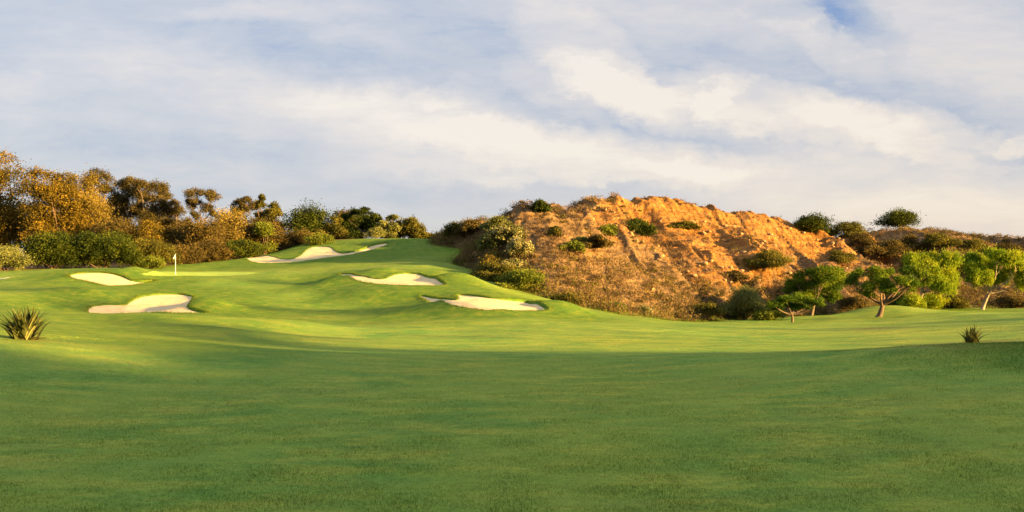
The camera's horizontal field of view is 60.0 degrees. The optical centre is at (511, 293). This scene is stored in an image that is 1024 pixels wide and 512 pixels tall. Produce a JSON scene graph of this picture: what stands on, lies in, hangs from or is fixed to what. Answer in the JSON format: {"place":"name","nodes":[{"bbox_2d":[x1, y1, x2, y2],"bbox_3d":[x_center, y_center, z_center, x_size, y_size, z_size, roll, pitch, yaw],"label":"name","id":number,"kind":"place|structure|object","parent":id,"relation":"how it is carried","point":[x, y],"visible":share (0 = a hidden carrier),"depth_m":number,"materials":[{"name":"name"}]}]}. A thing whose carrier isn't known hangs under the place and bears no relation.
{"place":"outdoors","nodes":[
{"label":"outdoors","id":0,"kind":"place"},
{"bbox_2d":[0,238,1023,511],"bbox_3d":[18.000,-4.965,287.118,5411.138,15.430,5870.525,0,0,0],"label":"ground","id":1,"kind":"structure","parent":0,"point":[290,310],"depth_m":19.38,"materials":[{"name":"green plant"}]},
{"bbox_2d":[0,243,36,270],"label":"sage shrub","id":2,"kind":"object","parent":1,"relation":"on","point":[11,256],"visible":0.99,"depth_m":86.23,"materials":[{"name":"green plant"}]},
{"bbox_2d":[0,303,50,339],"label":"flax plant","id":3,"kind":"object","parent":1,"relation":"on","point":[25,326],"visible":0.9,"depth_m":26.12,"materials":[{"name":"green plant"}]},
{"bbox_2d":[0,149,53,249],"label":"golden tree","id":4,"kind":"object","parent":1,"relation":"on","point":[9,224],"visible":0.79,"depth_m":119.19,"materials":[{"name":"orange plant"}]},
{"bbox_2d":[17,228,84,268],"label":"dark shrub","id":5,"kind":"object","parent":1,"relation":"on","point":[46,250],"visible":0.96,"depth_m":89.24,"materials":[{"name":"green plant"}]},
{"bbox_2d":[12,162,95,244],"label":"golden tree","id":6,"kind":"object","parent":1,"relation":"on","point":[53,196],"visible":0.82,"depth_m":114.50,"materials":[{"name":"yellow plant"}]},
{"bbox_2d":[38,163,120,262],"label":"golden tree","id":7,"kind":"object","parent":1,"relation":"on","point":[97,209],"visible":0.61,"depth_m":117.68,"materials":[{"name":"orange plant"}]},
{"bbox_2d":[82,167,121,218],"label":"eucalyptus tree","id":8,"kind":"object","parent":1,"relation":"on","point":[108,178],"visible":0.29,"depth_m":126.69,"materials":[{"name":"brown plant"}]},
{"bbox_2d":[63,225,146,267],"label":"dark shrub","id":9,"kind":"object","parent":1,"relation":"on","point":[101,249],"visible":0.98,"depth_m":90.26,"materials":[{"name":"green plant"}]},
{"bbox_2d":[71,273,139,285],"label":"sand bunker","id":10,"kind":"object","parent":1,"relation":"on","point":[107,279],"visible":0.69,"depth_m":73.47},
{"bbox_2d":[84,212,143,262],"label":"brown tree","id":11,"kind":"object","parent":1,"relation":"on","point":[120,225],"visible":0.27,"depth_m":110.56,"materials":[{"name":"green plant"}]},
{"bbox_2d":[103,175,145,220],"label":"eucalyptus tree","id":12,"kind":"object","parent":1,"relation":"on","point":[121,199],"visible":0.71,"depth_m":129.18,"materials":[{"name":"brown plant"}]},
{"bbox_2d":[93,194,184,230],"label":"eucalyptus tree","id":13,"kind":"object","parent":1,"relation":"on","point":[159,219],"visible":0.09,"depth_m":135.27,"materials":[{"name":"brown plant"}]},
{"bbox_2d":[88,295,199,312],"bbox_3d":[-24.043,0.740,57.954,6.708,1.341,13.699,0,0,-25],"label":"sand bunker","id":14,"kind":"object","parent":1,"relation":"on","point":[166,303],"visible":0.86,"depth_m":58.63},
{"bbox_2d":[129,252,166,268],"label":"shrub","id":15,"kind":"object","parent":1,"relation":"on","point":[152,261],"visible":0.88,"depth_m":92.09,"materials":[{"name":"green plant"}]},
{"bbox_2d":[127,219,172,243],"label":"yellow tree","id":16,"kind":"object","parent":1,"relation":"on","point":[151,230],"visible":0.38,"depth_m":110.79,"materials":[{"name":"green plant"}]},
{"bbox_2d":[129,178,173,224],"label":"eucalyptus tree","id":17,"kind":"object","parent":1,"relation":"on","point":[161,196],"visible":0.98,"depth_m":126.67,"materials":[{"name":"green plant"}]},
{"bbox_2d":[127,235,183,266],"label":"dark shrub","id":18,"kind":"object","parent":1,"relation":"on","point":[163,249],"visible":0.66,"depth_m":97.22,"materials":[{"name":"green plant"}]},
{"bbox_2d":[161,198,191,227],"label":"eucalyptus tree","id":19,"kind":"object","parent":1,"relation":"on","point":[177,208],"visible":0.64,"depth_m":128.46,"materials":[{"name":"brown plant"}]},
{"bbox_2d":[162,218,197,263],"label":"brown tree","id":20,"kind":"object","parent":1,"relation":"on","point":[174,234],"visible":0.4,"depth_m":112.53,"materials":[{"name":"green plant"}]},
{"bbox_2d":[166,240,209,263],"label":"brown bush","id":21,"kind":"object","parent":1,"relation":"on","point":[193,254],"visible":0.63,"depth_m":101.86,"materials":[{"name":"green plant"}]},
{"bbox_2d":[143,271,255,275],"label":"putting green","id":22,"kind":"object","parent":1,"relation":"on","point":[154,273],"visible":0.98,"depth_m":81.09,"materials":[{"name":"green plant"}]},
{"bbox_2d":[182,186,222,225],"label":"eucalyptus tree","id":23,"kind":"object","parent":1,"relation":"on","point":[194,201],"visible":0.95,"depth_m":123.47,"materials":[{"name":"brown plant"}]},
{"bbox_2d":[171,211,237,262],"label":"brown tree","id":24,"kind":"object","parent":1,"relation":"on","point":[196,232],"visible":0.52,"depth_m":110.03,"materials":[{"name":"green plant"}]},
{"bbox_2d":[197,237,234,261],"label":"brown bush","id":25,"kind":"object","parent":1,"relation":"on","point":[215,248],"visible":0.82,"depth_m":105.25,"materials":[{"name":"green plant"}]},
{"bbox_2d":[204,206,256,259],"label":"golden tree","id":26,"kind":"object","parent":1,"relation":"on","point":[233,222],"visible":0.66,"depth_m":115.85,"materials":[{"name":"yellow plant"}]},
{"bbox_2d":[228,196,259,219],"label":"eucalyptus tree","id":27,"kind":"object","parent":1,"relation":"on","point":[247,202],"visible":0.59,"depth_m":137.62,"materials":[{"name":"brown plant"}]},
{"bbox_2d":[224,238,265,259],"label":"dome shrub","id":28,"kind":"object","parent":1,"relation":"on","point":[241,248],"visible":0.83,"depth_m":107.58,"materials":[{"name":"green plant"}]},
{"bbox_2d":[252,220,279,257],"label":"yellow shrub","id":29,"kind":"object","parent":1,"relation":"on","point":[262,227],"visible":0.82,"depth_m":115.28,"materials":[{"name":"green plant"}]},
{"bbox_2d":[240,212,294,256],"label":"brown tree","id":30,"kind":"object","parent":1,"relation":"on","point":[257,238],"visible":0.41,"depth_m":117.56,"materials":[{"name":"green plant"}]},
{"bbox_2d":[252,193,283,227],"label":"tree","id":31,"kind":"object","parent":1,"relation":"on","point":[274,210],"visible":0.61,"depth_m":134.98,"materials":[{"name":"green plant"}]},
{"bbox_2d":[268,228,313,249],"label":"brown bush","id":32,"kind":"object","parent":1,"relation":"on","point":[290,238],"visible":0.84,"depth_m":116.98,"materials":[{"name":"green plant"}]},
{"bbox_2d":[274,198,334,233],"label":"oak tree","id":33,"kind":"object","parent":1,"relation":"on","point":[309,218],"visible":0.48,"depth_m":129.31,"materials":[{"name":"green plant"}]},
{"bbox_2d":[57,241,553,313],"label":"bunker fringe grass","id":34,"kind":"structure","parent":1,"relation":"on","point":[426,300],"depth_m":64.58,"materials":[{"name":"green plant"}]},
{"bbox_2d":[295,227,328,241],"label":"yellow shrub","id":35,"kind":"object","parent":1,"relation":"on","point":[314,233],"visible":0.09,"depth_m":120.59,"materials":[{"name":"green plant"}]},
{"bbox_2d":[248,244,385,262],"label":"sand bunker","id":36,"kind":"object","parent":1,"relation":"on","point":[316,253],"visible":0.89,"depth_m":104.46},
{"bbox_2d":[303,232,334,245],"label":"green shrub","id":37,"kind":"object","parent":1,"relation":"on","point":[318,239],"visible":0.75,"depth_m":114.81,"materials":[{"name":"green plant"}]},
{"bbox_2d":[322,214,353,239],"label":"olive tree","id":38,"kind":"object","parent":1,"relation":"on","point":[339,231],"visible":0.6,"depth_m":128.19,"materials":[{"name":"green plant"}]},
{"bbox_2d":[327,206,364,238],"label":"thin tree","id":39,"kind":"object","parent":1,"relation":"on","point":[341,212],"visible":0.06,"depth_m":134.75,"materials":[{"name":"brown plant"}]},
{"bbox_2d":[329,208,377,238],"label":"dark tree","id":40,"kind":"object","parent":1,"relation":"on","point":[355,217],"visible":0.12,"depth_m":136.18,"materials":[{"name":"green plant"}]},
{"bbox_2d":[339,206,384,238],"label":"bushy tree","id":41,"kind":"object","parent":1,"relation":"on","point":[355,227],"visible":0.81,"depth_m":131.48,"materials":[{"name":"green plant"}]},
{"bbox_2d":[363,226,388,237],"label":"yellow shrub","id":42,"kind":"object","parent":1,"relation":"on","point":[376,232],"visible":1,"depth_m":125.35,"materials":[{"name":"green plant"}]},
{"bbox_2d":[379,214,402,237],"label":"bushy tree","id":43,"kind":"object","parent":1,"relation":"on","point":[385,224],"visible":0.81,"depth_m":128.94,"materials":[{"name":"green plant"}]},
{"bbox_2d":[342,274,442,284],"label":"sand bunker","id":44,"kind":"object","parent":1,"relation":"on","point":[409,279],"visible":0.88,"depth_m":72.88},
{"bbox_2d":[386,217,422,237],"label":"olive tree","id":45,"kind":"object","parent":1,"relation":"on","point":[399,233],"visible":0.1,"depth_m":132.77,"materials":[{"name":"green plant"}]},
{"bbox_2d":[399,216,427,238],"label":"olive tree","id":46,"kind":"object","parent":1,"relation":"on","point":[411,225],"visible":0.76,"depth_m":130.02,"materials":[{"name":"green plant"}]},
{"bbox_2d":[413,229,439,238],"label":"tree","id":47,"kind":"object","parent":1,"relation":"on","point":[421,234],"visible":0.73,"depth_m":128.14,"materials":[{"name":"green plant"}]},
{"bbox_2d":[421,295,544,310],"bbox_3d":[-1.571,0.696,59.663,7.504,1.140,11.435,0,0,-16],"label":"sand bunker","id":48,"kind":"object","parent":1,"relation":"on","point":[479,302],"visible":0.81,"depth_m":58.46},
{"bbox_2d":[719,280,769,319],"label":"willow shrub","id":49,"kind":"object","parent":1,"relation":"on","point":[743,302],"visible":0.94,"depth_m":87.30,"materials":[{"name":"green plant"}]},
{"bbox_2d":[751,307,787,319],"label":"willow shrub","id":50,"kind":"object","parent":1,"relation":"on","point":[763,313],"visible":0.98,"depth_m":85.46,"materials":[{"name":"green plant"}]},
{"bbox_2d":[765,291,826,321],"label":"umbrella pine","id":51,"kind":"object","parent":1,"relation":"on","point":[780,303],"visible":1,"depth_m":79.42,"materials":[{"name":"green plant"}]},
{"bbox_2d":[782,265,850,315],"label":"umbrella pine","id":52,"kind":"object","parent":1,"relation":"on","point":[835,277],"visible":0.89,"depth_m":90.86,"materials":[{"name":"green plant"}]},
{"bbox_2d":[842,264,934,316],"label":"umbrella pine","id":53,"kind":"object","parent":1,"relation":"on","point":[882,278],"visible":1,"depth_m":81.19,"materials":[{"name":"green plant"}]},
{"bbox_2d":[885,294,906,305],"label":"dark shrub","id":54,"kind":"object","parent":1,"relation":"on","point":[895,301],"visible":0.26,"depth_m":97.54,"materials":[{"name":"green plant"}]},
{"bbox_2d":[896,292,927,308],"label":"green shrub","id":55,"kind":"object","parent":1,"relation":"on","point":[913,300],"visible":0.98,"depth_m":90.42,"materials":[{"name":"green plant"}]},
{"bbox_2d":[901,246,965,301],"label":"weeping tree","id":56,"kind":"object","parent":1,"relation":"on","point":[941,268],"visible":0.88,"depth_m":91.79,"materials":[{"name":"green plant"}]},
{"bbox_2d":[923,292,949,309],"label":"green shrub","id":57,"kind":"object","parent":1,"relation":"on","point":[934,300],"visible":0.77,"depth_m":94.17,"materials":[{"name":"green plant"}]},
{"bbox_2d":[930,294,972,308],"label":"hill bush","id":58,"kind":"object","parent":1,"relation":"on","point":[954,303],"visible":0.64,"depth_m":95.55,"materials":[{"name":"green plant"}]},
{"bbox_2d":[959,324,987,342],"bbox_3d":[17.439,1.525,33.678,1.221,0.862,0.981,0,0,0],"label":"flax plant","id":59,"kind":"object","parent":1,"relation":"on","point":[972,336],"visible":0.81,"depth_m":33.48,"materials":[{"name":"green plant"}]},
{"bbox_2d":[959,244,1023,309],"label":"weeping tree","id":60,"kind":"object","parent":1,"relation":"on","point":[979,268],"visible":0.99,"depth_m":94.06,"materials":[{"name":"green plant"}]},
{"bbox_2d":[0,0,1023,255],"label":"sky","id":61,"kind":"structure","parent":0,"point":[438,113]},
{"bbox_2d":[436,196,1023,320],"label":"hill","id":62,"kind":"structure","parent":0,"point":[668,207],"depth_m":103.23,"materials":[{"name":"brown soil"}]},
{"bbox_2d":[439,220,461,237],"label":"hill bush","id":63,"kind":"object","parent":62,"relation":"on","point":[448,230],"visible":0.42,"depth_m":106.57,"materials":[{"name":"green plant"}]},
{"bbox_2d":[452,218,480,235],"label":"hill bush","id":64,"kind":"object","parent":62,"relation":"on","point":[468,225],"visible":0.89,"depth_m":104.07,"materials":[{"name":"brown plant"}]},
{"bbox_2d":[474,235,505,251],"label":"hill bush","id":65,"kind":"object","parent":62,"relation":"on","point":[485,244],"visible":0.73,"depth_m":86.42,"materials":[{"name":"green plant"}]},
{"bbox_2d":[477,247,506,264],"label":"hill bush","id":66,"kind":"object","parent":62,"relation":"on","point":[491,254],"visible":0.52,"depth_m":83.40,"materials":[{"name":"green plant"}]},
{"bbox_2d":[468,259,517,280],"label":"hill bush","id":67,"kind":"object","parent":62,"relation":"on","point":[488,270],"visible":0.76,"depth_m":79.19,"materials":[{"name":"green plant"}]},
{"bbox_2d":[478,215,514,230],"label":"hill bush","id":68,"kind":"object","parent":62,"relation":"on","point":[496,220],"visible":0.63,"depth_m":86.81,"materials":[{"name":"green plant"}]},
{"bbox_2d":[480,223,529,241],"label":"hill bush","id":69,"kind":"object","parent":62,"relation":"on","point":[504,232],"visible":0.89,"depth_m":85.09,"materials":[{"name":"green plant"}]},
{"bbox_2d":[500,258,529,269],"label":"hill bush","id":70,"kind":"object","parent":62,"relation":"on","point":[516,262],"visible":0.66,"depth_m":80.28,"materials":[{"name":"beige plant"}]},
{"bbox_2d":[489,266,549,291],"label":"hill bush","id":71,"kind":"object","parent":62,"relation":"on","point":[517,278],"visible":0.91,"depth_m":75.79,"materials":[{"name":"green plant"}]},
{"bbox_2d":[503,235,536,257],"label":"hill bush","id":72,"kind":"object","parent":62,"relation":"on","point":[518,243],"visible":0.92,"depth_m":82.50,"materials":[{"name":"beige plant"}]},
{"bbox_2d":[529,198,551,212],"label":"hill bush","id":73,"kind":"object","parent":62,"relation":"on","point":[540,205],"visible":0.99,"depth_m":87.37,"materials":[{"name":"green plant"}]},
{"bbox_2d":[546,224,561,236],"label":"hill bush","id":74,"kind":"object","parent":62,"relation":"on","point":[555,230],"visible":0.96,"depth_m":85.02,"materials":[{"name":"green plant"}]},
{"bbox_2d":[547,292,581,302],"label":"hill bush","id":75,"kind":"object","parent":62,"relation":"on","point":[567,298],"visible":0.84,"depth_m":74.00,"materials":[{"name":"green plant"}]},
{"bbox_2d":[558,240,588,252],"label":"hill bush","id":76,"kind":"object","parent":62,"relation":"on","point":[576,245],"visible":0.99,"depth_m":83.40,"materials":[{"name":"green plant"}]},
{"bbox_2d":[572,236,586,242],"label":"hill bush","id":77,"kind":"object","parent":62,"relation":"on","point":[583,239],"visible":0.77,"depth_m":85.68,"materials":[{"name":"green plant"}]},
{"bbox_2d":[584,233,612,247],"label":"hill bush","id":78,"kind":"object","parent":62,"relation":"on","point":[597,240],"visible":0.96,"depth_m":85.05,"materials":[{"name":"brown plant"}]},
{"bbox_2d":[596,223,618,235],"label":"hill bush","id":79,"kind":"object","parent":62,"relation":"on","point":[608,229],"visible":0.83,"depth_m":93.74,"materials":[{"name":"green plant"}]},
{"bbox_2d":[610,301,627,309],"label":"hill bush","id":80,"kind":"object","parent":62,"relation":"on","point":[622,305],"visible":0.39,"depth_m":75.90,"materials":[{"name":"beige plant"}]},
{"bbox_2d":[623,217,660,237],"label":"hill bush","id":81,"kind":"object","parent":62,"relation":"on","point":[640,227],"visible":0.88,"depth_m":99.35,"materials":[{"name":"green plant"}]},
{"bbox_2d":[637,305,653,314],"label":"hill bush","id":82,"kind":"object","parent":62,"relation":"on","point":[645,310],"visible":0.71,"depth_m":77.82,"materials":[{"name":"beige plant"}]},
{"bbox_2d":[667,220,701,230],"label":"hill bush","id":83,"kind":"object","parent":62,"relation":"on","point":[685,224],"visible":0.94,"depth_m":110.61,"materials":[{"name":"green plant"}]},
{"bbox_2d":[688,301,729,317],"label":"hill bush","id":84,"kind":"object","parent":62,"relation":"on","point":[714,309],"visible":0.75,"depth_m":82.90,"materials":[{"name":"green plant"}]},
{"bbox_2d":[425,237,1005,321],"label":"tall rough grass","id":85,"kind":"structure","parent":62,"relation":"on","point":[685,319],"depth_m":81.92,"materials":[{"name":"green plant"}]},
{"bbox_2d":[429,191,1023,320],"bbox_3d":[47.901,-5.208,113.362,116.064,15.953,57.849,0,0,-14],"label":"dry brush","id":86,"kind":"object","parent":62,"relation":"on","point":[541,234],"visible":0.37,"depth_m":89.50,"materials":[{"name":"brown plant"}]},
{"bbox_2d":[720,269,750,282],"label":"hill bush","id":87,"kind":"object","parent":62,"relation":"on","point":[735,275],"visible":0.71,"depth_m":96.80,"materials":[{"name":"brown plant"}]},
{"bbox_2d":[551,197,936,296],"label":"loose rocks","id":88,"kind":"object","parent":62,"relation":"on","point":[630,233],"visible":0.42,"depth_m":103.59,"materials":[{"name":"brown stone"}]},
{"bbox_2d":[741,248,799,270],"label":"hill bush","id":89,"kind":"object","parent":62,"relation":"on","point":[772,258],"visible":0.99,"depth_m":102.33,"materials":[{"name":"green plant"}]},
{"bbox_2d":[790,210,837,232],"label":"hill bush","id":90,"kind":"object","parent":62,"relation":"on","point":[808,222],"visible":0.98,"depth_m":121.44,"materials":[{"name":"green plant"}]},
{"bbox_2d":[826,249,858,264],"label":"hill bush","id":91,"kind":"object","parent":62,"relation":"on","point":[839,256],"visible":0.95,"depth_m":116.19,"materials":[{"name":"green plant"}]},
{"bbox_2d":[825,221,872,237],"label":"hill bush","id":92,"kind":"object","parent":62,"relation":"on","point":[847,228],"visible":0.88,"depth_m":129.85,"materials":[{"name":"green plant"}]},
{"bbox_2d":[834,294,870,309],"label":"hill bush","id":93,"kind":"object","parent":62,"relation":"on","point":[851,302],"visible":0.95,"depth_m":103.12,"materials":[{"name":"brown plant"}]},
{"bbox_2d":[846,232,877,245],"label":"hill bush","id":94,"kind":"object","parent":62,"relation":"on","point":[863,240],"visible":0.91,"depth_m":125.58,"materials":[{"name":"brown plant"}]},
{"bbox_2d":[853,237,914,259],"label":"hill bush","id":95,"kind":"object","parent":62,"relation":"on","point":[891,247],"visible":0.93,"depth_m":121.83,"materials":[{"name":"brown plant"}]},
{"bbox_2d":[867,206,925,229],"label":"hill bush","id":96,"kind":"object","parent":62,"relation":"on","point":[901,218],"visible":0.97,"depth_m":133.81,"materials":[{"name":"green plant"}]},
{"bbox_2d":[898,234,930,251],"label":"hill bush","id":97,"kind":"object","parent":62,"relation":"on","point":[910,240],"visible":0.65,"depth_m":125.77,"materials":[{"name":"brown plant"}]},
{"bbox_2d":[920,231,964,246],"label":"hill bush","id":98,"kind":"object","parent":62,"relation":"on","point":[935,239],"visible":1,"depth_m":123.85,"materials":[{"name":"green plant"}]},
{"bbox_2d":[956,238,988,252],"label":"hill bush","id":99,"kind":"object","parent":62,"relation":"on","point":[974,244],"visible":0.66,"depth_m":124.08,"materials":[{"name":"green plant"}]},
{"bbox_2d":[985,241,1023,252],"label":"hill bush","id":100,"kind":"object","parent":62,"relation":"on","point":[1009,245],"visible":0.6,"depth_m":124.27,"materials":[{"name":"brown plant"}]},
{"bbox_2d":[989,294,1023,307],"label":"hill bush","id":101,"kind":"object","parent":62,"relation":"on","point":[1016,301],"visible":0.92,"depth_m":110.99,"materials":[{"name":"brown plant"}]},
{"bbox_2d":[827,341,1023,385],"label":"grass","id":102,"kind":"structure","parent":0,"point":[993,346],"depth_m":22.63,"materials":[{"name":"green plant"}]}
]}

